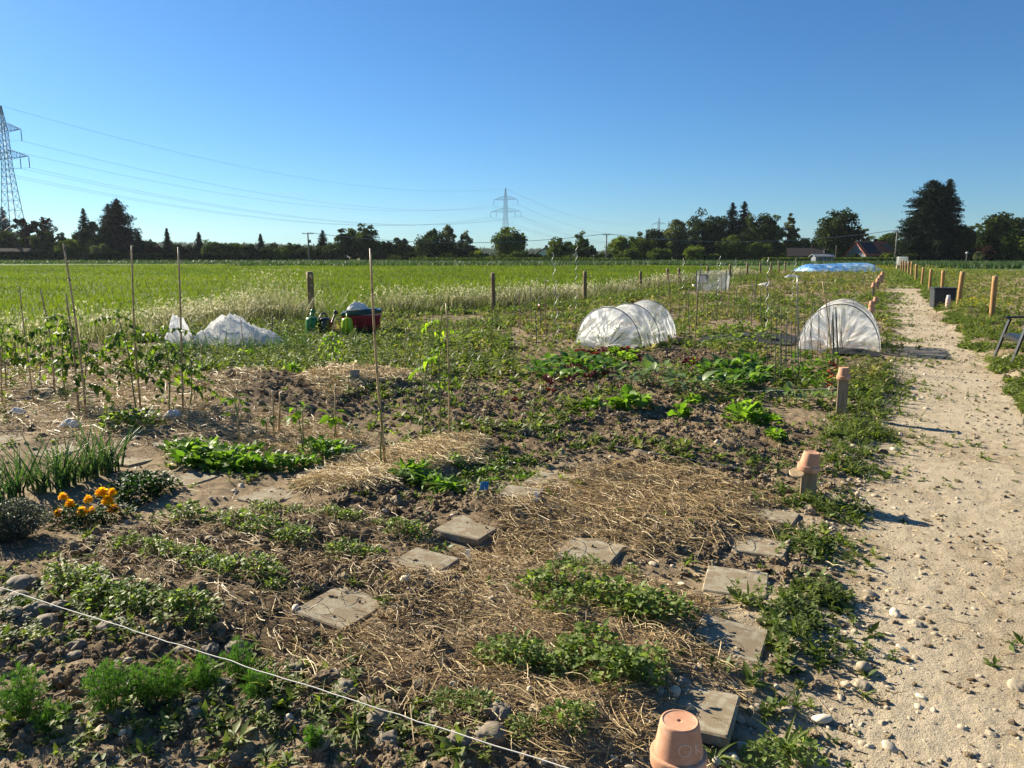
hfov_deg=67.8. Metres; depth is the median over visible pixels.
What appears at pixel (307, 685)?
garden string
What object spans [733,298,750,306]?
potato plant
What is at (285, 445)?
straw mulch
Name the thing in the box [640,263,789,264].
support line
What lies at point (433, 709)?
stone
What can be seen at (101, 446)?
leek plant
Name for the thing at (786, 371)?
bushy herb
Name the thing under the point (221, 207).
power line
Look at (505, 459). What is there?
spinach plant
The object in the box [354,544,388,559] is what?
seedling plant
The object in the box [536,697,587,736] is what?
seedling plant
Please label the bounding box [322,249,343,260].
bush
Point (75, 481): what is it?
leek plant
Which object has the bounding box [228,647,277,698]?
grass tuft
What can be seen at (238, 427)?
bamboo cane
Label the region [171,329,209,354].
leek plant
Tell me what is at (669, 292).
plant rod
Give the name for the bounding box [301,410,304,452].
bamboo cane
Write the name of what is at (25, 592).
stone
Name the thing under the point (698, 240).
shrub
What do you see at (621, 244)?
broadleaf tree
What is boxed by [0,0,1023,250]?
sky
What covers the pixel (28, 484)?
leek plant
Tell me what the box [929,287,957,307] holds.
storage box
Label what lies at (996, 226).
broadleaf tree
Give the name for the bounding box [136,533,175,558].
seedling plant
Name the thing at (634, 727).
straw mulch
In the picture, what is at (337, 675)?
stone
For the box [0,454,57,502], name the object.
leek plant
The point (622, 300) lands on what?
potato plant
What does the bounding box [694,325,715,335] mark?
potato plant
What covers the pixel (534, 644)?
seedling plant
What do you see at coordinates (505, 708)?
stone
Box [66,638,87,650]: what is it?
stone
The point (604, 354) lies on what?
lettuce plant
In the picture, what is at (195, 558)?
seedling plant
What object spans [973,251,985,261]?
bush
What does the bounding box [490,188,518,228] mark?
power pylon
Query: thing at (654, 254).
bush
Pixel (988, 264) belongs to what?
crop
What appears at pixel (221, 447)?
spinach plant
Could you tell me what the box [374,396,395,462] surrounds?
tomato plant
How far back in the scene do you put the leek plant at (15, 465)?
5.08 m
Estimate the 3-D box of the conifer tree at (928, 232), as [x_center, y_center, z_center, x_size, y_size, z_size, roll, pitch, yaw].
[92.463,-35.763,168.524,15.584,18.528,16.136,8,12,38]
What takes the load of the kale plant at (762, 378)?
on the ground at (46, 541)
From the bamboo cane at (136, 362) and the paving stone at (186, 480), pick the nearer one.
the paving stone at (186, 480)
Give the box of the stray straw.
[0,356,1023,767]
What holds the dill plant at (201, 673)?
on the ground at (46, 541)
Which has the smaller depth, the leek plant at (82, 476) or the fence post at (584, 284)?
the leek plant at (82, 476)
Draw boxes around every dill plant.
[0,660,54,721]
[27,697,72,735]
[78,656,145,715]
[116,661,163,705]
[140,655,192,705]
[185,652,222,691]
[217,634,261,678]
[236,666,276,703]
[300,723,325,750]
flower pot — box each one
[650,709,707,767]
[797,450,820,473]
[836,367,850,379]
[867,306,874,311]
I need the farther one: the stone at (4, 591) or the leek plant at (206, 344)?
the leek plant at (206, 344)
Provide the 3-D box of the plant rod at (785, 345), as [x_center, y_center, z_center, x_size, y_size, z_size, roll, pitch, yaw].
[3.450,-0.446,9.580,0.023,0.879,0.012,0,10,0]
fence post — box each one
[306,271,314,316]
[491,273,495,309]
[583,271,586,298]
[639,271,641,286]
[910,262,912,275]
[915,264,917,279]
[921,267,924,282]
[928,269,932,286]
[940,270,944,286]
[956,271,964,304]
[989,276,997,317]
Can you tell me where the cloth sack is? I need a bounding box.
[347,301,367,309]
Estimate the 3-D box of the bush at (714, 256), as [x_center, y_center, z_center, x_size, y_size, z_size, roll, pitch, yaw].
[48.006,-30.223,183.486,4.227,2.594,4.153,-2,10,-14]
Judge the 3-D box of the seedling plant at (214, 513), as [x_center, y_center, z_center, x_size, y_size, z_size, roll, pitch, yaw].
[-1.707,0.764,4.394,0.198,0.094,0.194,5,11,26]
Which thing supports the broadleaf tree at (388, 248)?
on the meadow
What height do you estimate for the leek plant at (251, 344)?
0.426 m
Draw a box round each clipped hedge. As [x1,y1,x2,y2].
[0,251,67,261]
[83,253,175,261]
[184,254,248,261]
[408,257,631,261]
[761,257,896,261]
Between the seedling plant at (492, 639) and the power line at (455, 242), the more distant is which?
the power line at (455, 242)
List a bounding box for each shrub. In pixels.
[72,239,87,260]
[144,239,157,248]
[171,243,181,258]
[184,244,196,253]
[266,242,280,248]
[293,244,303,248]
[322,242,337,251]
[408,246,419,255]
[660,241,676,259]
[680,235,707,260]
[704,235,732,259]
[732,233,761,260]
[759,236,781,253]
[777,241,786,253]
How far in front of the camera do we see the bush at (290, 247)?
198.38 m
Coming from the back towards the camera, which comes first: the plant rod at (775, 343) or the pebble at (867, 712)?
the plant rod at (775, 343)
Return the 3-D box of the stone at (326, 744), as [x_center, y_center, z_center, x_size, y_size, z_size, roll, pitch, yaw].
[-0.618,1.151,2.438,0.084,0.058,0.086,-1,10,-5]
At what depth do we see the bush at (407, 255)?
184.17 m
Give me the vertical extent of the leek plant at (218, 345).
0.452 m
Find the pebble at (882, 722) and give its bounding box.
[878,720,887,725]
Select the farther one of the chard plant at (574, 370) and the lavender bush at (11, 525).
the chard plant at (574, 370)
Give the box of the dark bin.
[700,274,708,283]
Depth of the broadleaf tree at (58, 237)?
220.66 m
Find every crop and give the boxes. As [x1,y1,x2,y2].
[0,259,1023,268]
[893,269,1023,329]
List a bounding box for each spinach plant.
[158,435,200,456]
[159,433,204,456]
[167,442,212,464]
[174,435,205,448]
[181,444,230,466]
[182,446,213,470]
[184,452,222,469]
[194,436,227,461]
[199,454,246,474]
[200,445,246,463]
[201,436,221,444]
[201,452,250,473]
[206,447,240,469]
[213,448,264,471]
[227,450,262,472]
[231,440,275,453]
[244,453,279,470]
[246,449,296,472]
[260,450,302,470]
[280,452,309,473]
[290,450,321,469]
[296,439,318,453]
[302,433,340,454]
[310,439,352,464]
[319,440,344,453]
[331,439,364,457]
[444,451,461,462]
[451,460,469,467]
[465,466,485,478]
[480,461,504,474]
[487,476,501,482]
[495,456,512,465]
[513,455,526,462]
[513,472,529,480]
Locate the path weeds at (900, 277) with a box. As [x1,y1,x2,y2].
[742,269,1023,767]
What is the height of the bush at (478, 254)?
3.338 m
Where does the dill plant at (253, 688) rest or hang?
on the ground at (46, 541)
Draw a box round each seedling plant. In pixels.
[41,558,85,586]
[52,568,85,589]
[62,561,111,586]
[64,574,122,614]
[67,577,108,601]
[99,573,159,610]
[105,585,158,618]
[106,530,143,552]
[128,583,176,609]
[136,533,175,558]
[137,533,162,544]
[150,584,225,623]
[151,498,208,524]
[152,587,195,609]
[154,540,192,566]
[173,538,216,563]
[175,604,219,632]
[185,553,215,568]
[194,551,232,574]
[195,507,232,523]
[203,552,249,581]
[218,505,257,529]
[230,520,261,535]
[240,550,282,576]
[242,511,287,532]
[245,499,268,511]
[253,561,290,581]
[256,498,288,513]
[259,576,290,594]
[268,520,315,544]
[270,521,311,544]
[282,502,308,514]
[314,500,340,515]
[319,538,355,555]
[327,506,346,518]
[332,536,366,559]
[337,506,369,524]
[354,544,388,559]
[372,515,386,526]
[382,516,416,533]
[395,519,431,539]
[423,686,464,712]
[451,685,502,719]
[471,627,544,674]
[471,633,520,667]
[499,637,561,672]
[504,712,540,741]
[509,567,561,599]
[530,646,572,682]
[531,584,581,620]
[536,550,598,594]
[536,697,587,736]
[551,630,601,669]
[558,618,634,664]
[560,580,598,606]
[561,698,602,731]
[564,553,584,564]
[570,640,648,693]
[577,572,634,614]
[579,553,604,566]
[581,582,644,616]
[595,562,612,572]
[604,644,668,688]
[610,585,663,626]
[615,580,693,625]
[618,562,642,577]
[628,640,672,678]
[657,588,700,626]
[737,734,790,767]
[762,732,829,767]
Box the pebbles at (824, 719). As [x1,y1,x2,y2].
[0,309,1023,767]
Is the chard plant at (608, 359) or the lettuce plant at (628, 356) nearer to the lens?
the chard plant at (608, 359)
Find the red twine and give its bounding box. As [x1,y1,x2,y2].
[825,361,837,386]
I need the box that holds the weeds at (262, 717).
[0,339,887,767]
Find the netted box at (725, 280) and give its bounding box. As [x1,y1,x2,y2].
[695,270,729,291]
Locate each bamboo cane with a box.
[0,346,2,402]
[19,287,34,402]
[39,289,55,392]
[63,244,86,416]
[65,294,79,409]
[131,246,141,408]
[177,247,183,407]
[237,404,240,442]
[240,318,243,358]
[272,390,274,432]
[278,393,281,431]
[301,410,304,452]
[334,384,336,437]
[369,248,385,462]
[404,328,405,367]
[445,303,449,435]
[822,282,832,362]
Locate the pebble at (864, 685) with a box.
[850,678,870,690]
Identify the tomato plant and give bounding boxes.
[0,323,34,386]
[10,331,66,382]
[23,312,108,400]
[50,345,119,409]
[89,309,163,407]
[129,325,207,409]
[167,356,222,402]
[318,332,348,364]
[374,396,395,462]
[406,331,455,437]
[420,305,459,434]
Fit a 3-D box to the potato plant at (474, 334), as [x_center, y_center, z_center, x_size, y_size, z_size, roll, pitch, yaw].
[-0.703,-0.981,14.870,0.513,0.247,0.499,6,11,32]
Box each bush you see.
[0,494,53,543]
[53,245,71,259]
[89,243,112,253]
[102,465,184,505]
[146,244,164,253]
[173,246,189,260]
[200,239,219,253]
[212,243,235,253]
[230,243,242,253]
[239,244,259,259]
[259,246,274,260]
[272,247,292,260]
[282,243,295,259]
[290,248,306,259]
[306,246,325,260]
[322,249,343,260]
[366,251,384,260]
[386,254,403,260]
[401,252,416,260]
[437,253,458,258]
[452,248,466,257]
[467,250,485,258]
[496,254,512,258]
[509,250,530,258]
[528,253,541,257]
[561,255,574,258]
[589,254,604,258]
[600,252,613,258]
[616,248,644,260]
[646,248,672,260]
[682,245,705,259]
[703,253,719,260]
[716,235,743,259]
[737,242,764,260]
[758,243,774,257]
[768,253,786,257]
[849,253,860,257]
[880,253,893,257]
[902,253,917,260]
[964,254,973,260]
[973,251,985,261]
[975,245,998,261]
[994,253,1008,261]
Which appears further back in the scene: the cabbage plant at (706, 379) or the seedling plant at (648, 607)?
the cabbage plant at (706, 379)
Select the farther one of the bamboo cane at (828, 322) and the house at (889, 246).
the house at (889, 246)
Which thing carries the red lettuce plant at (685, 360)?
on the ground at (46, 541)
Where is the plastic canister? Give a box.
[945,295,950,307]
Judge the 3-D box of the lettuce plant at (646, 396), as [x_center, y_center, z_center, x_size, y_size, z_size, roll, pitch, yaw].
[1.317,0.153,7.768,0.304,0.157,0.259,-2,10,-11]
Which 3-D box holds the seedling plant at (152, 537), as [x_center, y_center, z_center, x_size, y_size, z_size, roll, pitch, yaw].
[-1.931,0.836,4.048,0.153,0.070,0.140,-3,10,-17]
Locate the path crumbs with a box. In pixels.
[9,302,1023,767]
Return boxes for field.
[0,264,774,346]
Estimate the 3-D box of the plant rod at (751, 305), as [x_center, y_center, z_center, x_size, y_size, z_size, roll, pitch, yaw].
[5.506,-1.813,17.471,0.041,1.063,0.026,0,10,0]
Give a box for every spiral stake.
[552,254,558,340]
[574,243,577,310]
[765,257,769,325]
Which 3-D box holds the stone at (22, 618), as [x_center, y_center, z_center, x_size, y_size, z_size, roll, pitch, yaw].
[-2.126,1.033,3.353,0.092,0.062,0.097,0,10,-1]
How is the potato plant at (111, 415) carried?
on the ground at (46, 541)
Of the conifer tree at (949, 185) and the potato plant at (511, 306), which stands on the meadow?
the conifer tree at (949, 185)
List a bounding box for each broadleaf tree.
[0,229,26,247]
[11,218,41,249]
[27,231,57,251]
[35,217,58,245]
[54,232,66,244]
[54,238,80,260]
[71,233,80,240]
[82,221,97,252]
[333,228,354,260]
[346,228,359,259]
[353,223,381,259]
[373,241,400,259]
[393,237,410,254]
[413,228,454,257]
[441,224,456,249]
[456,230,476,256]
[490,226,527,255]
[545,236,576,257]
[571,230,589,258]
[579,245,597,257]
[604,236,633,258]
[628,231,652,260]
[644,228,670,256]
[661,219,697,259]
[688,207,723,259]
[701,215,730,253]
[740,213,780,248]
[761,214,784,253]
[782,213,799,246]
[783,235,810,249]
[806,237,818,246]
[813,207,867,257]
[860,228,869,240]
[878,232,902,247]
[948,224,977,260]
[970,223,981,243]
[975,211,1023,257]
[998,228,1023,261]
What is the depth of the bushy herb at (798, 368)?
9.56 m
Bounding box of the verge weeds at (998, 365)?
[912,270,1023,413]
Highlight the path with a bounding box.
[761,283,1023,767]
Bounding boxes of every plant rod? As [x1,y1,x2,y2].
[519,293,519,333]
[535,311,536,343]
[545,279,545,340]
[668,272,669,310]
[688,288,689,332]
[694,285,697,344]
[696,264,700,324]
[716,285,716,321]
[733,282,734,322]
[751,282,752,325]
[754,274,756,315]
[760,288,761,327]
[770,266,770,299]
[775,300,777,385]
[779,333,780,378]
[781,306,781,369]
[784,314,788,379]
[791,320,792,372]
[795,301,796,353]
[797,276,798,375]
[809,307,813,354]
[817,301,821,356]
[832,312,834,362]
[835,307,838,364]
[840,318,841,352]
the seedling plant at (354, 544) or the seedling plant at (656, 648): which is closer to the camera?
the seedling plant at (656, 648)
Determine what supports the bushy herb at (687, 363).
on the ground at (46, 541)
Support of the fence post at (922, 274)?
on the ground at (46, 541)
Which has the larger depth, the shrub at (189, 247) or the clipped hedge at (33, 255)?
the shrub at (189, 247)
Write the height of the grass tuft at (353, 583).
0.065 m
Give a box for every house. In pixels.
[0,245,35,251]
[536,245,552,257]
[786,245,825,257]
[844,239,894,257]
[880,239,894,250]
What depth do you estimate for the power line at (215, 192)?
279.20 m
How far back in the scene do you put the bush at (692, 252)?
182.14 m
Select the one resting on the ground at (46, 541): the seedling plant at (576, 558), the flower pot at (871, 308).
the seedling plant at (576, 558)
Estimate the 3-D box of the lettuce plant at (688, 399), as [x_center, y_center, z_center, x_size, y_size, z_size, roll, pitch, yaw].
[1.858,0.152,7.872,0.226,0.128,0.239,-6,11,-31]
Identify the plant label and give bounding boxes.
[350,370,359,377]
[466,549,470,562]
[480,481,488,489]
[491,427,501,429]
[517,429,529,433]
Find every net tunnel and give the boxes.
[576,300,675,347]
[799,299,880,351]
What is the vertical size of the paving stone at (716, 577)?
0.045 m
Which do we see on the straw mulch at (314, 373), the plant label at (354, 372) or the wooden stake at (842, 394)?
the plant label at (354, 372)
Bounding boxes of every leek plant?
[0,431,54,490]
[0,431,80,497]
[0,433,36,496]
[0,436,27,499]
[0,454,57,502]
[0,456,32,501]
[0,461,18,506]
[1,433,71,494]
[19,451,77,494]
[21,445,52,493]
[22,432,62,477]
[26,431,106,489]
[26,440,91,486]
[29,431,88,494]
[31,432,91,486]
[33,424,103,482]
[33,452,54,485]
[40,433,95,484]
[42,410,105,478]
[52,429,125,481]
[54,438,98,487]
[63,418,121,478]
[66,439,101,486]
[67,415,138,475]
[70,429,126,471]
[80,432,139,473]
[83,411,152,471]
[83,448,112,470]
[84,420,123,464]
[96,436,126,477]
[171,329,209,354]
[173,334,197,354]
[198,331,214,350]
[211,330,224,352]
[246,332,256,353]
[265,331,278,350]
[277,329,291,349]
[298,330,315,349]
[342,328,362,346]
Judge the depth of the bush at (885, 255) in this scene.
175.11 m
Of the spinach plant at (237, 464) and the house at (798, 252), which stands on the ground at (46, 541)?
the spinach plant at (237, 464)
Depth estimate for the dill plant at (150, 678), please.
2.61 m
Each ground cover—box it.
[0,266,892,421]
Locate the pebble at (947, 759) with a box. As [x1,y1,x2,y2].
[940,756,951,761]
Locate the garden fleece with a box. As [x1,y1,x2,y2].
[163,313,282,348]
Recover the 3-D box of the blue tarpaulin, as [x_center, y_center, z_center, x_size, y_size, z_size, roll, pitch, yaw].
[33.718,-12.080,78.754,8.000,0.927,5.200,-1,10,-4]
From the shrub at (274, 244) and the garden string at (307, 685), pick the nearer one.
the garden string at (307, 685)
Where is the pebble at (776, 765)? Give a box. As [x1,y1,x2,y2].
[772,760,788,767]
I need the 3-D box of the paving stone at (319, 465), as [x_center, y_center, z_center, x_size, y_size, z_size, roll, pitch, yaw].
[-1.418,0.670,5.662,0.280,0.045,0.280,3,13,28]
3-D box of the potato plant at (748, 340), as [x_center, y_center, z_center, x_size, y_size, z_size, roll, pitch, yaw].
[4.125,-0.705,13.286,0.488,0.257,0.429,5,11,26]
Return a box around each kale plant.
[696,358,731,375]
[707,361,744,373]
[707,370,732,387]
[709,353,740,369]
[716,374,748,392]
[722,353,752,369]
[723,367,759,387]
[728,348,753,361]
[730,361,766,371]
[735,352,769,365]
[737,372,773,388]
[742,360,774,377]
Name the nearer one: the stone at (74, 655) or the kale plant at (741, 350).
the stone at (74, 655)
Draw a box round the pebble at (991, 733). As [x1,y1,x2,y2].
[984,729,998,737]
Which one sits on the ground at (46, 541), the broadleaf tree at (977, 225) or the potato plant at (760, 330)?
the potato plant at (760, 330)
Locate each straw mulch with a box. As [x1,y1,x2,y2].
[0,354,287,443]
[34,500,447,649]
[130,403,261,456]
[233,406,386,462]
[255,537,756,761]
[275,429,493,494]
[295,361,433,401]
[472,456,793,561]
[507,678,691,767]
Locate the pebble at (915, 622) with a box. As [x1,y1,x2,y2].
[908,619,924,627]
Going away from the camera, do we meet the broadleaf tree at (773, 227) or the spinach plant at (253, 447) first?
the spinach plant at (253, 447)
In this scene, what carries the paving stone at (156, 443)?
on the ground at (46, 541)
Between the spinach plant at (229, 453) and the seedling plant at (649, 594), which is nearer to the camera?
the seedling plant at (649, 594)
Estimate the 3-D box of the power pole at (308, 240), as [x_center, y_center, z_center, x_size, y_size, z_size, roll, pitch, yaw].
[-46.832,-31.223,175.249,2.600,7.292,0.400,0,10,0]
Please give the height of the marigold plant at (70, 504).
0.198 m
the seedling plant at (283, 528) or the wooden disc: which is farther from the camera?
the wooden disc
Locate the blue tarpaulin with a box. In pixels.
[794,263,881,271]
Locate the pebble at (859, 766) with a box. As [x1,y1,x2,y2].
[854,764,865,767]
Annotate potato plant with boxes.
[98,406,137,431]
[113,403,155,430]
[124,406,172,428]
[409,329,430,339]
[426,335,451,346]
[450,333,476,343]
[467,328,485,337]
[478,317,496,326]
[494,335,520,347]
[506,305,520,312]
[520,321,538,332]
[547,322,566,332]
[556,310,571,317]
[572,307,586,312]
[614,297,628,303]
[672,321,693,331]
[674,292,685,298]
[685,308,703,317]
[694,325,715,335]
[702,334,727,348]
[704,292,717,299]
[717,322,734,330]
[718,330,753,345]
[722,325,743,334]
[732,320,752,331]
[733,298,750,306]
[739,336,762,349]
[743,328,774,338]
[756,320,779,332]
[760,309,780,318]
[790,299,806,307]
[823,287,839,293]
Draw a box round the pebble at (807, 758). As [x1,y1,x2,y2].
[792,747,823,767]
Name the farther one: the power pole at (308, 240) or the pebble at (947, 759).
the power pole at (308, 240)
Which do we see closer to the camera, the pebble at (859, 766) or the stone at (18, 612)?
the pebble at (859, 766)
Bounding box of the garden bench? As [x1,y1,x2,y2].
[993,316,1023,361]
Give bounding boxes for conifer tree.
[0,207,14,245]
[71,208,89,252]
[90,198,145,252]
[90,203,110,246]
[130,231,146,253]
[160,228,177,259]
[191,232,205,254]
[256,234,265,259]
[316,230,329,259]
[714,202,743,252]
[732,201,749,235]
[889,179,966,261]
[940,179,964,258]
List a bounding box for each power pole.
[302,232,313,261]
[603,233,609,257]
[894,230,897,256]
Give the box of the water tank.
[896,256,908,268]
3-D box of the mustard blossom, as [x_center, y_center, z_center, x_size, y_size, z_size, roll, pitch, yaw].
[22.879,-7.941,53.809,27.443,0.666,81.888,7,12,36]
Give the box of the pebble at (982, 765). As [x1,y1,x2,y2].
[977,762,991,767]
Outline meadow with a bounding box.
[349,259,1023,270]
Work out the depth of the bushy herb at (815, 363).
10.08 m
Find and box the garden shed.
[809,250,835,261]
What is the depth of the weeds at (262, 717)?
3.15 m
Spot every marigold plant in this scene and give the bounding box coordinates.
[43,492,89,527]
[59,495,111,532]
[86,487,137,525]
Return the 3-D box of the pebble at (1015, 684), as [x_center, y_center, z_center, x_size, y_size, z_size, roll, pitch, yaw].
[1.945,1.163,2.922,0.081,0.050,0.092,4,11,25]
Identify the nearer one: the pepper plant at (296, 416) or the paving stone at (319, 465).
the paving stone at (319, 465)
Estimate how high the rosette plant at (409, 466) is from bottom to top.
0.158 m
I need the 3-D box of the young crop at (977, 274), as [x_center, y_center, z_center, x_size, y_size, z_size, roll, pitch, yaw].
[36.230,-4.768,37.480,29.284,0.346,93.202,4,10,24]
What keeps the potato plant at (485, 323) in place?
on the ground at (46, 541)
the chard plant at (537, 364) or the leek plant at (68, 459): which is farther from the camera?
the chard plant at (537, 364)
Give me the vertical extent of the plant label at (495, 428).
0.087 m
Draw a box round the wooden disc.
[789,467,804,477]
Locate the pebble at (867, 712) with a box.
[863,709,871,715]
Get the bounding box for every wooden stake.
[800,472,817,497]
[836,380,848,414]
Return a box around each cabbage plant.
[610,369,648,386]
[618,353,664,382]
[631,362,676,385]
[654,359,673,375]
[659,372,700,393]
[666,370,717,393]
[688,370,723,389]
[765,381,801,402]
[791,385,822,403]
[822,387,836,400]
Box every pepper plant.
[194,362,211,370]
[220,393,250,441]
[235,348,256,363]
[255,416,275,435]
[282,401,310,449]
[287,367,301,371]
[317,409,351,438]
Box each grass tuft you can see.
[77,545,99,558]
[78,522,99,539]
[138,645,178,668]
[170,662,203,693]
[174,638,229,671]
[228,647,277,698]
[233,657,288,692]
[306,679,350,715]
[324,691,370,749]
[342,569,367,588]
[354,687,389,712]
[374,568,391,581]
[702,741,747,767]
[752,714,828,761]
[781,685,811,714]
[851,682,879,700]
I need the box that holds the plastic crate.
[341,307,381,331]
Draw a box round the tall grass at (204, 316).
[0,267,762,353]
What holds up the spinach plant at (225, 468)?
on the ground at (46, 541)
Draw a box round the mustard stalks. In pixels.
[834,265,1015,314]
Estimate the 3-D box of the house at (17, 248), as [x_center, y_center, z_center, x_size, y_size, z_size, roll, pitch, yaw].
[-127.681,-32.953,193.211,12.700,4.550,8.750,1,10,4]
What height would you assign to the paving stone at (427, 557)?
0.045 m
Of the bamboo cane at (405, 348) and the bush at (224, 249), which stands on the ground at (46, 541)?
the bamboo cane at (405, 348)
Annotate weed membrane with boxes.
[699,332,796,344]
[819,347,879,355]
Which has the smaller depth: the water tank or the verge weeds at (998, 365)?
the verge weeds at (998, 365)
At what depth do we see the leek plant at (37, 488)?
5.13 m
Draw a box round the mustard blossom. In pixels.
[841,264,1019,330]
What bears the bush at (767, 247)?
on the meadow
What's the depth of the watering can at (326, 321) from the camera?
15.56 m
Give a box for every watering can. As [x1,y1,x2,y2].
[305,309,318,334]
[318,310,337,331]
[341,313,352,334]
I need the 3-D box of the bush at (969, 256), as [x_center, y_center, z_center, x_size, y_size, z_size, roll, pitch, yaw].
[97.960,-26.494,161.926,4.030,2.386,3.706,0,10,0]
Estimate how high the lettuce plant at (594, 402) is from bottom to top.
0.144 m
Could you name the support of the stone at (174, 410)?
on the ground at (46, 541)
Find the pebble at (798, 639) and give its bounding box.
[789,633,806,643]
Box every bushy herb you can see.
[667,362,693,377]
[679,357,705,372]
[692,362,714,375]
[760,364,792,379]
[774,359,810,379]
[782,346,813,361]
[796,358,828,375]
[806,373,835,386]
[820,352,846,365]
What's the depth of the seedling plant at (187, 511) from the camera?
4.42 m
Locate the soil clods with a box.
[0,338,897,767]
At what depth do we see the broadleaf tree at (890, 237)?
206.67 m
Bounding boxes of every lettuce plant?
[279,361,302,371]
[574,348,588,351]
[578,396,606,411]
[586,350,598,355]
[594,346,610,353]
[599,351,614,357]
[606,357,622,365]
[606,384,648,408]
[606,396,633,409]
[607,345,620,354]
[613,361,627,368]
[616,350,634,359]
[619,346,630,350]
[622,353,638,361]
[628,348,639,353]
[632,392,654,402]
[667,403,693,418]
[681,358,697,366]
[682,392,703,403]
[720,403,763,423]
[723,399,749,412]
[735,398,762,410]
[756,407,770,414]
[759,412,783,425]
[762,426,788,440]
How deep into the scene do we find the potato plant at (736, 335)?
13.74 m
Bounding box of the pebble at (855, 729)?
[850,727,859,733]
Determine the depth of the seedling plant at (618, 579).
3.40 m
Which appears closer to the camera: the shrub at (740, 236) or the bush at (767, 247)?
the bush at (767, 247)
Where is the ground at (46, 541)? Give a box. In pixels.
[0,257,1023,767]
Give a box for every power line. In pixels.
[3,106,502,190]
[4,175,488,225]
[10,174,493,225]
[11,150,491,210]
[24,141,510,209]
[25,169,497,224]
[37,169,520,224]
[308,232,602,242]
[611,230,893,241]
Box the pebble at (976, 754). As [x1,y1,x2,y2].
[964,750,979,756]
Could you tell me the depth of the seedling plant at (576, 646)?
2.88 m
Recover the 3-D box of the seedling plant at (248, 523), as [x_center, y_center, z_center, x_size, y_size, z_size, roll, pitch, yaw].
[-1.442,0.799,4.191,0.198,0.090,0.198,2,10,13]
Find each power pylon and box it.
[0,105,29,244]
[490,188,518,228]
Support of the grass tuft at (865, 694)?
on the ground at (46, 541)
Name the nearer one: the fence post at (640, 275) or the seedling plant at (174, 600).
the seedling plant at (174, 600)
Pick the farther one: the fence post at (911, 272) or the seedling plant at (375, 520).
the fence post at (911, 272)
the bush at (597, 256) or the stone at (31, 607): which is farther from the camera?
the bush at (597, 256)
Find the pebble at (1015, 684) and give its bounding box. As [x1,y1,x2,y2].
[1007,678,1023,691]
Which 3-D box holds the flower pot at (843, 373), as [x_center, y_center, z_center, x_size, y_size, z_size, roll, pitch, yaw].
[3.361,-0.110,7.714,0.138,0.119,0.138,-2,10,0]
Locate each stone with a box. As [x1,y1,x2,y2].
[0,435,24,444]
[0,586,7,595]
[0,606,23,619]
[2,590,29,604]
[4,574,40,590]
[7,407,25,414]
[18,611,37,621]
[22,601,50,615]
[28,444,79,457]
[31,613,58,628]
[49,600,68,612]
[58,418,81,426]
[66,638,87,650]
[66,650,82,660]
[68,602,86,610]
[96,619,120,633]
[112,615,128,625]
[114,457,153,467]
[151,437,203,449]
[161,409,182,418]
[171,471,217,485]
[187,705,207,718]
[200,642,218,654]
[208,729,224,738]
[212,677,234,691]
[224,640,246,652]
[237,487,292,505]
[280,662,306,676]
[292,585,379,630]
[295,464,328,477]
[305,734,331,755]
[331,668,340,679]
[333,678,361,699]
[349,446,374,454]
[349,694,376,709]
[350,669,367,681]
[365,708,394,726]
[376,729,401,744]
[394,547,459,570]
[423,707,443,722]
[434,515,495,545]
[446,728,473,746]
[472,720,507,742]
[488,701,511,723]
[496,485,544,496]
[523,471,569,485]
[554,537,623,565]
[678,686,739,747]
[695,614,766,662]
[702,565,768,599]
[732,538,789,557]
[756,508,799,526]
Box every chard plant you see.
[524,360,553,374]
[527,362,558,380]
[528,352,556,367]
[532,358,572,372]
[533,367,568,384]
[551,351,596,367]
[553,366,589,382]
[567,347,590,360]
[569,351,605,369]
[575,363,606,378]
[579,357,609,373]
[584,358,620,375]
[590,356,615,367]
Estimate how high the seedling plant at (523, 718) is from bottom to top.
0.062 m
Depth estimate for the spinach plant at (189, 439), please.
6.22 m
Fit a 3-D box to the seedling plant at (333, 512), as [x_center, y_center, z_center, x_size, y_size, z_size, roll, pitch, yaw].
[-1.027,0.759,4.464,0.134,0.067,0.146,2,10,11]
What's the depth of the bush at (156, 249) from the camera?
194.39 m
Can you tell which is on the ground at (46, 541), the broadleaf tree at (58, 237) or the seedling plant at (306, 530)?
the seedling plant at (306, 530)
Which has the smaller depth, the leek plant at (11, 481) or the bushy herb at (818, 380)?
the leek plant at (11, 481)
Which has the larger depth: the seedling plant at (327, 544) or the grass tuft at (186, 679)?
the seedling plant at (327, 544)
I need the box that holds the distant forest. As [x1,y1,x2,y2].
[54,240,612,256]
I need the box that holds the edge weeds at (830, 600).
[677,290,999,767]
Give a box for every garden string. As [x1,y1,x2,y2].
[0,587,567,767]
[615,446,750,469]
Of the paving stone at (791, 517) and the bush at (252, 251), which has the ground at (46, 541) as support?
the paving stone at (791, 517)
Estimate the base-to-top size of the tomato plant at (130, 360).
1.032 m
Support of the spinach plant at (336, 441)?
on the ground at (46, 541)
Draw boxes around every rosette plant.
[387,456,423,481]
[404,457,432,470]
[405,467,442,489]
[423,469,453,494]
[436,476,468,493]

